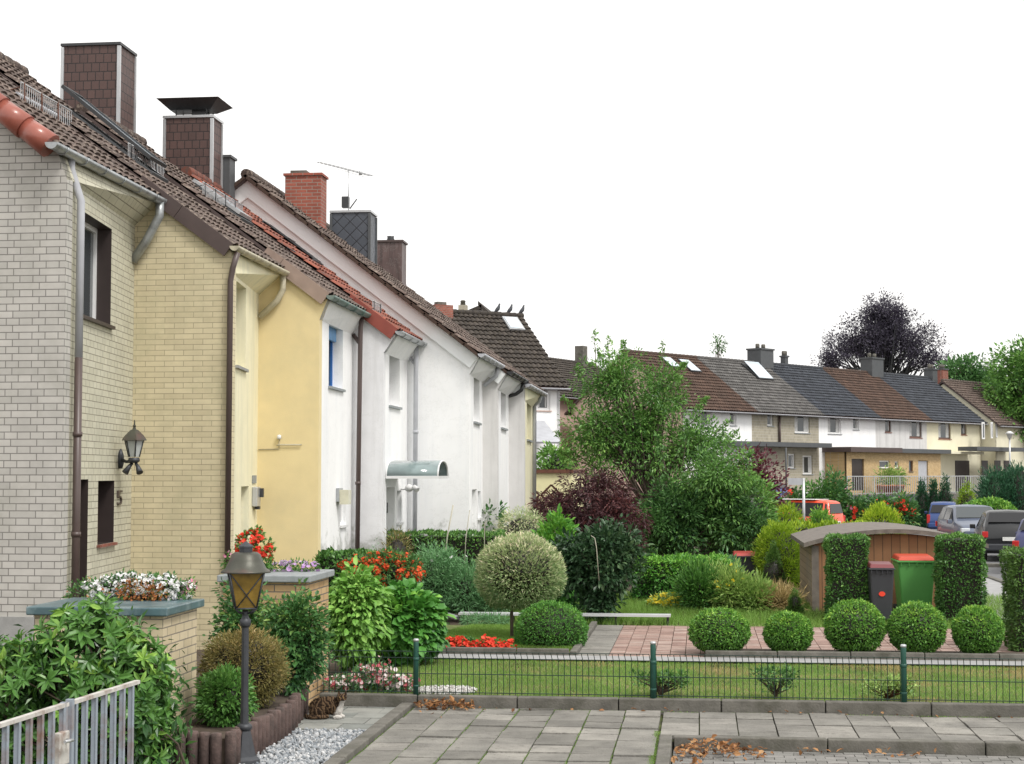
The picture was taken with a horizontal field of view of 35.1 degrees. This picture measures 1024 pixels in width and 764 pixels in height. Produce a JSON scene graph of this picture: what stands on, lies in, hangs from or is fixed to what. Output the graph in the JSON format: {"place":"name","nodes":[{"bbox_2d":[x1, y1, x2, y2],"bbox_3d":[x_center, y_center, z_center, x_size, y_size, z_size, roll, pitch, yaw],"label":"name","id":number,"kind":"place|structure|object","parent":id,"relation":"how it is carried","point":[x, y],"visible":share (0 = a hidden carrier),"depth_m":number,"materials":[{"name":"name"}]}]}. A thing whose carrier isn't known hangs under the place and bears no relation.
{"place":"outdoors","nodes":[
{"label":"outdoors","id":0,"kind":"place"},
{"bbox_2d":[239,727,366,763],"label":"gravel","id":1,"kind":"structure","parent":0,"point":[306,745],"depth_m":15.96,"materials":[{"name":"white gravel"}]},
{"bbox_2d":[221,541,270,763],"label":"lamp post","id":2,"kind":"object","parent":1,"relation":"on","point":[245,570],"visible":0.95,"depth_m":15.11,"materials":[{"name":"metal"}]},
{"bbox_2d":[295,706,394,729],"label":"entrance path","id":3,"kind":"structure","parent":0,"point":[361,718],"depth_m":17.71,"materials":[{"name":"grey concrete"}]},
{"bbox_2d":[304,690,346,719],"bbox_3d":[-2.054,3.552,17.876,0.481,0.327,0.304,0,-3,7],"label":"tabby cat","id":4,"kind":"object","parent":3,"relation":"on","point":[323,707],"visible":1,"depth_m":17.82},
{"bbox_2d":[0,545,850,761],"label":"ground","id":5,"kind":"structure","parent":0,"point":[451,621],"depth_m":22.87,"materials":[{"name":"plant"}]},
{"bbox_2d":[0,75,166,679],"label":"terraced house","id":6,"kind":"structure","parent":5,"relation":"on","point":[70,255],"depth_m":21.04,"materials":[{"name":"grey brick"}]},
{"bbox_2d":[83,222,115,329],"bbox_3d":[-5.873,-1.533,22.460,0.562,1.451,1.973,0,-3,7],"label":"window","id":7,"kind":"structure","parent":6,"relation":"in","point":[90,241],"depth_m":23.11,"materials":[{"name":"white glass"}]},
{"bbox_2d":[118,420,145,474],"bbox_3d":[-5.541,0.956,23.670,0.336,0.797,0.607,1,-4,-24],"label":"wall lantern","id":8,"kind":"object","parent":6,"relation":"attached to","point":[134,439],"depth_m":23.50,"materials":[{"name":"metal"}]},
{"bbox_2d":[0,585,196,763],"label":"rhododendron","id":9,"kind":"object","parent":5,"relation":"on","point":[42,680],"visible":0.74,"depth_m":13.96,"materials":[{"name":"green plant"}]},
{"bbox_2d":[26,597,203,762],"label":"bin enclosure","id":10,"kind":"object","parent":5,"relation":"on","point":[175,621],"visible":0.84,"depth_m":15.55,"materials":[{"name":"beige brick"}]},
{"bbox_2d":[79,568,197,600],"bbox_3d":[-3.728,2.050,16.153,1.247,0.413,0.478,0,-3,7],"label":"begonia trough","id":11,"kind":"object","parent":10,"relation":"on","point":[170,582],"visible":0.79,"depth_m":16.06,"materials":[{"name":"white plant"}]},
{"bbox_2d":[0,51,289,649],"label":"terraced house","id":12,"kind":"structure","parent":5,"relation":"on","point":[200,287],"depth_m":24.71,"materials":[{"name":"yellow brick"}]},
{"bbox_2d":[88,677,308,763],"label":"palisade edging","id":13,"kind":"object","parent":5,"relation":"on","point":[281,717],"visible":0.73,"depth_m":15.52,"materials":[{"name":"brown concrete"}]},
{"bbox_2d":[191,661,261,727],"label":"green shrub","id":14,"kind":"object","parent":13,"relation":"on","point":[218,699],"visible":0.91,"depth_m":15.59,"materials":[{"name":"green plant"}]},
{"bbox_2d":[202,576,271,648],"bbox_3d":[-3.030,2.796,18.341,0.958,1.305,0.760,0,-3,7],"label":"climbing shrub","id":15,"kind":"object","parent":13,"relation":"on","point":[234,617],"visible":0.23,"depth_m":18.28,"materials":[{"name":"green plant"}]},
{"bbox_2d":[196,623,294,709],"bbox_3d":[-2.793,2.976,16.892,1.055,1.004,0.988,0,-3,7],"label":"heather bush","id":16,"kind":"object","parent":13,"relation":"on","point":[267,666],"visible":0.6,"depth_m":16.72,"materials":[{"name":"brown plant"}]},
{"bbox_2d":[254,577,339,700],"bbox_3d":[-2.388,2.877,17.850,0.996,1.432,0.850,0,-3,7],"label":"climbing shrub","id":17,"kind":"object","parent":13,"relation":"on","point":[307,644],"visible":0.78,"depth_m":17.73,"materials":[{"name":"green plant"}]},
{"bbox_2d":[60,42,370,568],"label":"terraced house","id":18,"kind":"structure","parent":5,"relation":"on","point":[307,328],"depth_m":27.71,"materials":[{"name":"paint"}]},
{"bbox_2d":[217,569,333,702],"bbox_3d":[-2.781,3.063,19.181,1.099,1.620,1.250,0,-3,7],"label":"bin enclosure","id":19,"kind":"object","parent":5,"relation":"on","point":[279,583],"visible":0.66,"depth_m":18.72,"materials":[{"name":"brick"}]},
{"bbox_2d":[229,524,276,568],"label":"geranium","id":20,"kind":"object","parent":19,"relation":"on","point":[257,536],"visible":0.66,"depth_m":19.21,"materials":[{"name":"red plant"}]},
{"bbox_2d":[156,96,448,550],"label":"terraced house","id":21,"kind":"structure","parent":5,"relation":"on","point":[193,137],"depth_m":31.33,"materials":[{"name":"white paint"}]},
{"bbox_2d":[314,545,374,586],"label":"dark hedge","id":22,"kind":"object","parent":5,"relation":"on","point":[328,558],"visible":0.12,"depth_m":25.07,"materials":[{"name":"green plant"}]},
{"bbox_2d":[328,555,396,671],"bbox_3d":[-2.054,3.091,21.436,1.065,1.614,1.266,0,-3,7],"label":"hydrangea","id":23,"kind":"object","parent":5,"relation":"on","point":[359,599],"visible":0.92,"depth_m":21.15,"materials":[{"name":"green plant"}]},
{"bbox_2d":[234,169,504,535],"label":"terraced house","id":24,"kind":"structure","parent":5,"relation":"on","point":[453,374],"depth_m":33.01,"materials":[{"name":"paint"}]},
{"bbox_2d":[411,538,455,605],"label":"feathery plant","id":25,"kind":"object","parent":5,"relation":"on","point":[428,565],"visible":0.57,"depth_m":28.91,"materials":[{"name":"green plant"}]},
{"bbox_2d":[427,539,463,621],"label":"feathery plant","id":26,"kind":"object","parent":5,"relation":"on","point":[445,597],"visible":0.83,"depth_m":28.87,"materials":[{"name":"green plant"}]},
{"bbox_2d":[386,527,507,609],"bbox_3d":[-1.352,3.592,31.216,2.714,1.590,1.065,0,-3,7],"label":"long hedge","id":27,"kind":"object","parent":5,"relation":"on","point":[474,544],"visible":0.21,"depth_m":30.87,"materials":[{"name":"green plant"}]},
{"bbox_2d":[377,236,547,519],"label":"terraced house","id":28,"kind":"structure","parent":5,"relation":"on","point":[391,259],"depth_m":40.28,"materials":[{"name":"paint"}]},
{"bbox_2d":[441,552,487,617],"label":"feathery plant","id":29,"kind":"object","parent":5,"relation":"on","point":[464,580],"visible":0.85,"depth_m":28.85,"materials":[{"name":"green plant"}]},
{"bbox_2d":[433,647,568,661],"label":"bed kerb","id":30,"kind":"structure","parent":5,"relation":"on","point":[471,650],"depth_m":22.94,"materials":[{"name":"concrete"}]},
{"bbox_2d":[434,302,570,467],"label":"row house","id":31,"kind":"structure","parent":5,"relation":"on","point":[511,339],"depth_m":67.20,"materials":[{"name":"tile"}]},
{"bbox_2d":[536,440,580,469],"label":"ivy hedge","id":32,"kind":"object","parent":5,"relation":"on","point":[555,461],"visible":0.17,"depth_m":59.87,"materials":[{"name":"green plant"}]},
{"bbox_2d":[536,469,585,526],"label":"garage","id":33,"kind":"structure","parent":5,"relation":"on","point":[545,478],"depth_m":54.10,"materials":[{"name":"beige paint"}]},
{"bbox_2d":[549,346,633,498],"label":"row house","id":34,"kind":"structure","parent":5,"relation":"on","point":[564,367],"depth_m":99.09,"materials":[{"name":"paint"}]},
{"bbox_2d":[554,329,763,554],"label":"tall green tree","id":35,"kind":"object","parent":5,"relation":"on","point":[624,433],"visible":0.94,"depth_m":40.57,"materials":[{"name":"green plant"}]},
{"bbox_2d":[319,692,1023,718],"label":"garden kerb","id":36,"kind":"structure","parent":5,"relation":"on","point":[911,708],"depth_m":18.33,"materials":[{"name":"concrete"}]},
{"bbox_2d":[317,638,1023,702],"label":"wire fence","id":37,"kind":"object","parent":36,"relation":"on","point":[653,676],"visible":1,"depth_m":18.47,"materials":[{"name":"metal"}]},
{"bbox_2d":[627,418,775,558],"bbox_3d":[4.218,2.918,38.750,3.959,4.129,2.799,0,-3,-7],"label":"dense tree","id":38,"kind":"object","parent":5,"relation":"on","point":[682,528],"visible":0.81,"depth_m":38.17,"materials":[{"name":"green plant"}]},
{"bbox_2d":[740,470,782,565],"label":"leafy bush","id":39,"kind":"object","parent":5,"relation":"on","point":[767,501],"visible":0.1,"depth_m":45.11,"materials":[{"name":"green plant"}]},
{"bbox_2d":[727,442,800,511],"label":"wine red shrub","id":40,"kind":"object","parent":5,"relation":"on","point":[758,469],"visible":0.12,"depth_m":64.90,"materials":[{"name":"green plant"}]},
{"bbox_2d":[750,517,800,589],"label":"golden bush","id":41,"kind":"object","parent":5,"relation":"on","point":[789,547],"visible":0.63,"depth_m":36.27,"materials":[{"name":"green plant"}]},
{"bbox_2d":[816,464,857,518],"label":"rose bush","id":42,"kind":"object","parent":5,"relation":"on","point":[838,485],"visible":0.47,"depth_m":85.10,"materials":[{"name":"green plant"}]},
{"bbox_2d":[674,735,1023,756],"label":"road kerb","id":43,"kind":"structure","parent":5,"relation":"on","point":[913,746],"depth_m":16.30,"materials":[{"name":"concrete"}]},
{"bbox_2d":[705,650,1023,667],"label":"bed kerb","id":44,"kind":"structure","parent":5,"relation":"on","point":[933,656],"depth_m":22.36,"materials":[{"name":"concrete"}]},
{"bbox_2d":[809,286,955,375],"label":"copper beech","id":45,"kind":"object","parent":5,"relation":"on","point":[886,336],"visible":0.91,"depth_m":131.81,"materials":[{"name":"plant"}]},
{"bbox_2d":[886,488,924,525],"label":"rose bush","id":46,"kind":"object","parent":5,"relation":"on","point":[906,508],"visible":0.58,"depth_m":84.47,"materials":[{"name":"green plant"}]},
{"bbox_2d":[935,351,1003,392],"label":"broadleaf tree","id":47,"kind":"object","parent":5,"relation":"on","point":[967,370],"visible":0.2,"depth_m":124.19,"materials":[{"name":"green plant"}]},
{"bbox_2d":[972,464,1010,500],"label":"dark conifer","id":48,"kind":"object","parent":5,"relation":"on","point":[988,483],"visible":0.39,"depth_m":84.97,"materials":[{"name":"green plant"}]},
{"bbox_2d":[970,333,1023,442],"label":"broadleaf tree","id":49,"kind":"object","parent":5,"relation":"on","point":[1011,387],"visible":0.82,"depth_m":116.11,"materials":[{"name":"green plant"}]},
{"bbox_2d":[326,210,528,531],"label":"terraced house","id":50,"kind":"structure","parent":0,"point":[355,230],"depth_m":37.19,"materials":[{"name":"paint"}]},
{"bbox_2d":[346,706,660,763],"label":"paving","id":51,"kind":"structure","parent":0,"point":[596,743],"depth_m":16.50,"materials":[{"name":"grey concrete"}]},
{"bbox_2d":[0,0,1023,375],"label":"sky","id":52,"kind":"structure","parent":0,"point":[644,173],"materials":[{"name":"white"}]},
{"bbox_2d":[445,623,588,652],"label":"lawn","id":53,"kind":"structure","parent":0,"point":[492,630],"depth_m":25.77,"materials":[{"name":"green plant"}]},
{"bbox_2d":[472,530,567,636],"bbox_3d":[0.128,3.151,25.205,1.524,1.731,1.509,0,-3,7],"label":"standard willow","id":54,"kind":"object","parent":53,"relation":"on","point":[521,567],"visible":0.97,"depth_m":24.85,"materials":[{"name":"green plant"}]},
{"bbox_2d":[513,599,588,647],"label":"boxwood dome","id":55,"kind":"structure","parent":53,"relation":"on","point":[549,623],"depth_m":23.89,"materials":[{"name":"green plant"}]},
{"bbox_2d":[611,715,662,763],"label":"paving bed","id":56,"kind":"object","parent":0,"point":[660,724],"depth_m":17.27,"materials":[{"name":"soil"}]},
{"bbox_2d":[323,702,412,763],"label":"side kerb","id":57,"kind":"structure","parent":56,"relation":"on","point":[355,746],"depth_m":16.41,"materials":[{"name":"concrete"}]},
{"bbox_2d":[609,625,704,656],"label":"brick driveway","id":58,"kind":"structure","parent":0,"point":[633,639],"depth_m":24.81,"materials":[{"name":"red brick"}]},
{"bbox_2d":[346,658,1023,703],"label":"lawn","id":59,"kind":"structure","parent":0,"point":[745,686],"depth_m":20.10,"materials":[{"name":"green plant"}]},
{"bbox_2d":[381,578,456,666],"bbox_3d":[-1.436,3.310,22.071,1.212,1.312,1.245,-3,-4,41],"label":"hydrangea","id":60,"kind":"object","parent":59,"relation":"on","point":[420,614],"visible":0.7,"depth_m":21.73,"materials":[{"name":"green plant"}]},
{"bbox_2d":[629,668,692,696],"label":"bush","id":61,"kind":"object","parent":59,"relation":"on","point":[678,681],"visible":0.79,"depth_m":18.73,"materials":[{"name":"green plant"}]},
{"bbox_2d":[750,663,800,698],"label":"bush","id":62,"kind":"object","parent":59,"relation":"on","point":[770,686],"visible":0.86,"depth_m":18.57,"materials":[{"name":"green plant"}]},
{"bbox_2d":[859,673,920,700],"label":"bush","id":63,"kind":"object","parent":59,"relation":"on","point":[892,686],"visible":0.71,"depth_m":18.41,"materials":[{"name":"green plant"}]},
{"bbox_2d":[436,654,1023,664],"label":"garden path","id":64,"kind":"structure","parent":0,"point":[808,660],"depth_m":22.33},
{"bbox_2d":[469,590,1006,628],"bbox_3d":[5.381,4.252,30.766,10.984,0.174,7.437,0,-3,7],"label":"rough grass","id":65,"kind":"structure","parent":0,"point":[751,618],"depth_m":29.28,"materials":[{"name":"green plant"}]},
{"bbox_2d":[492,503,545,535],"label":"spotted shrub","id":66,"kind":"object","parent":65,"relation":"on","point":[523,524],"visible":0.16,"depth_m":32.71,"materials":[{"name":"green plant"}]},
{"bbox_2d":[531,503,583,607],"bbox_3d":[0.851,3.378,30.332,1.364,2.236,1.567,0,-3,7],"label":"light shrub","id":67,"kind":"object","parent":65,"relation":"on","point":[546,531],"visible":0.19,"depth_m":30.20,"materials":[{"name":"green plant"}]},
{"bbox_2d":[525,462,655,567],"bbox_3d":[1.681,3.237,35.358,2.916,2.999,2.225,0,-3,7],"label":"purple maple","id":68,"kind":"object","parent":65,"relation":"on","point":[615,505],"visible":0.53,"depth_m":35.06,"materials":[{"name":"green plant"}]},
{"bbox_2d":[550,513,655,621],"bbox_3d":[1.533,3.344,28.511,2.013,2.074,1.510,0,-3,7],"label":"magnolia","id":69,"kind":"object","parent":65,"relation":"on","point":[619,552],"visible":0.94,"depth_m":28.26,"materials":[{"name":"green plant"}]},
{"bbox_2d":[629,551,732,600],"bbox_3d":[3.484,3.991,33.134,2.171,1.063,1.302,0,-3,7],"label":"hedge","id":70,"kind":"object","parent":65,"relation":"on","point":[653,576],"visible":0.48,"depth_m":32.74,"materials":[{"name":"green plant"}]},
{"bbox_2d":[663,553,726,611],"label":"perennial","id":71,"kind":"object","parent":65,"relation":"on","point":[692,584],"visible":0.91,"depth_m":30.43,"materials":[{"name":"green plant"}]},
{"bbox_2d":[702,557,760,611],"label":"perennial","id":72,"kind":"object","parent":65,"relation":"on","point":[728,585],"visible":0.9,"depth_m":30.31,"materials":[{"name":"green plant"}]},
{"bbox_2d":[728,567,778,612],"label":"perennial","id":73,"kind":"object","parent":65,"relation":"on","point":[761,583],"visible":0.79,"depth_m":30.21,"materials":[{"name":"green plant"}]},
{"bbox_2d":[866,561,894,619],"bbox_3d":[6.385,3.649,28.122,0.447,1.051,0.639,0,-3,5],"label":"wheelie bin","id":74,"kind":"object","parent":65,"relation":"on","point":[880,579],"visible":0.89,"depth_m":27.88,"materials":[{"name":"plastic"}]},
{"bbox_2d":[891,554,934,609],"bbox_3d":[7.298,3.694,29.470,0.698,1.113,0.927,0,-3,5],"label":"wheelie bin","id":75,"kind":"object","parent":65,"relation":"on","point":[913,579],"visible":0.8,"depth_m":29.09,"materials":[{"name":"green plastic"}]},
{"bbox_2d":[586,492,980,519],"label":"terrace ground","id":76,"kind":"structure","parent":0,"point":[954,494],"depth_m":101.73,"materials":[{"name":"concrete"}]},
{"bbox_2d":[564,349,759,496],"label":"row house","id":77,"kind":"structure","parent":76,"relation":"on","point":[725,401],"depth_m":91.57,"materials":[{"name":"brown tile"}]},
{"bbox_2d":[697,344,831,493],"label":"row house","id":78,"kind":"structure","parent":76,"relation":"on","point":[785,424],"depth_m":95.94,"materials":[{"name":"grey tile"}]},
{"bbox_2d":[771,351,883,487],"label":"row house","id":79,"kind":"structure","parent":76,"relation":"on","point":[849,420],"depth_m":100.96,"materials":[{"name":"grey stone"}]},
{"bbox_2d":[823,353,934,448],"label":"row house","id":80,"kind":"structure","parent":76,"relation":"on","point":[903,424],"depth_m":106.12,"materials":[{"name":"brown tile"}]},
{"bbox_2d":[822,447,950,494],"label":"house extension","id":81,"kind":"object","parent":76,"relation":"on","point":[863,461],"visible":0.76,"depth_m":99.71,"materials":[{"name":"beige paint"}]},
{"bbox_2d":[847,476,981,494],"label":"terrace railing","id":82,"kind":"object","parent":76,"relation":"on","point":[856,493],"visible":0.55,"depth_m":97.30,"materials":[{"name":"metal"}]},
{"bbox_2d":[880,364,988,491],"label":"row house","id":83,"kind":"structure","parent":76,"relation":"on","point":[955,425],"depth_m":111.03,"materials":[{"name":"grey stone"}]},
{"bbox_2d":[937,364,1023,475],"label":"row house","id":84,"kind":"structure","parent":76,"relation":"on","point":[994,447],"depth_m":113.86,"materials":[{"name":"tile"}]},
{"bbox_2d":[661,712,1023,741],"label":"pavement","id":85,"kind":"structure","parent":0,"point":[831,725],"depth_m":17.27,"materials":[{"name":"grey concrete"}]},
{"bbox_2d":[821,532,871,613],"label":"hedge block","id":86,"kind":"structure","parent":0,"point":[846,564],"depth_m":28.27,"materials":[{"name":"green plant"}]},
{"bbox_2d":[672,750,1023,763],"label":"road","id":87,"kind":"structure","parent":0,"point":[777,757],"depth_m":15.96,"materials":[{"name":"grey concrete"}]},
{"bbox_2d":[671,734,773,763],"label":"dry leaves","id":88,"kind":"object","parent":87,"relation":"on","point":[718,745],"visible":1,"depth_m":16.07,"materials":[{"name":"brown plant"}]},
{"bbox_2d":[743,626,1017,656],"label":"brick driveway","id":89,"kind":"structure","parent":0,"point":[819,641],"depth_m":24.53,"materials":[{"name":"red brick"}]},
{"bbox_2d":[738,649,1023,654],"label":"flower bed soil","id":90,"kind":"structure","parent":0,"point":[883,651],"depth_m":22.96,"materials":[{"name":"brown soil"}]},
{"bbox_2d":[687,606,752,652],"bbox_3d":[2.963,3.553,23.102,0.948,0.718,0.932,0,-3,7],"label":"boxwood ball","id":91,"kind":"object","parent":90,"relation":"on","point":[718,628],"visible":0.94,"depth_m":22.83,"materials":[{"name":"green plant"}]},
{"bbox_2d":[761,609,813,654],"bbox_3d":[3.908,3.564,22.967,0.755,0.677,0.762,0,-3,7],"label":"boxwood ball","id":92,"kind":"object","parent":90,"relation":"on","point":[786,630],"visible":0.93,"depth_m":22.74,"materials":[{"name":"green plant"}]},
{"bbox_2d":[822,597,886,653],"bbox_3d":[4.840,3.450,22.861,0.919,0.852,0.937,0,-3,7],"label":"boxwood ball","id":93,"kind":"object","parent":90,"relation":"on","point":[857,624],"visible":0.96,"depth_m":22.60,"materials":[{"name":"green plant"}]},
{"bbox_2d":[886,600,947,652],"bbox_3d":[5.674,3.469,22.755,0.873,0.821,0.852,0,-3,7],"label":"boxwood ball","id":94,"kind":"object","parent":90,"relation":"on","point":[916,626],"visible":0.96,"depth_m":22.51,"materials":[{"name":"green plant"}]},
{"bbox_2d":[950,604,1005,653],"bbox_3d":[6.514,3.479,22.664,0.766,0.773,0.771,0,-3,7],"label":"boxwood ball","id":95,"kind":"object","parent":90,"relation":"on","point":[975,628],"visible":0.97,"depth_m":22.44,"materials":[{"name":"green plant"}]},
{"bbox_2d":[791,522,988,612],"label":"garden shed","id":96,"kind":"structure","parent":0,"point":[885,545],"depth_m":30.36,"materials":[{"name":"brown wood"}]},
{"bbox_2d":[913,526,1002,562],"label":"road","id":97,"kind":"structure","parent":0,"point":[992,558],"depth_m":50.53,"materials":[{"name":"grey asphalt"}]},
{"bbox_2d":[935,504,992,533],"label":"parked car","id":98,"kind":"object","parent":97,"relation":"on","point":[956,518],"visible":0.29,"depth_m":56.07,"materials":[{"name":"silver metal"}]},
{"bbox_2d":[970,509,1023,560],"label":"parked car","id":99,"kind":"object","parent":97,"relation":"on","point":[997,530],"visible":0.49,"depth_m":48.08,"materials":[{"name":"black paint"}]},
{"bbox_2d":[931,531,988,622],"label":"hedge block","id":100,"kind":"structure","parent":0,"point":[958,574],"depth_m":28.00,"materials":[{"name":"green plant"}]},
{"label":"drive bed","id":101,"kind":"structure","parent":0,"visible":0},
{"bbox_2d":[577,625,622,655],"bbox_3d":[1.401,4.016,25.171,0.438,0.057,4.688,0,-3,7],"label":"drive edging","id":102,"kind":"object","parent":101,"relation":"on","point":[602,639],"visible":0.77,"depth_m":24.99,"materials":[{"name":"grey concrete"}]},
{"bbox_2d":[997,545,1023,651],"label":"tall hedge","id":103,"kind":"object","parent":101,"relation":"on","point":[1012,576],"visible":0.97,"depth_m":23.48,"materials":[{"name":"green plant"}]},
{"label":"entrance bed","id":104,"kind":"structure","parent":0,"visible":0},
{"bbox_2d":[65,680,139,763],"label":"metal railing","id":105,"kind":"object","parent":104,"relation":"on","point":[73,722],"visible":1,"depth_m":12.50,"materials":[{"name":"grey metal"}]},
{"bbox_2d":[0,702,73,763],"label":"metal gate","id":106,"kind":"structure","parent":105,"relation":"attached to","point":[58,746],"depth_m":11.46,"materials":[{"name":"grey metal"}]},
{"bbox_3d":[-1.800,3.504,25.168,0.643,1.012,0.700,0,-3,7],"label":"concrete trough","id":107,"kind":"object","parent":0,"visible":0},
{"bbox_2d":[350,545,427,586],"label":"orange geranium","id":108,"kind":"object","parent":107,"relation":"in","point":[392,564],"visible":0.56,"depth_m":24.55,"materials":[{"name":"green plant"}]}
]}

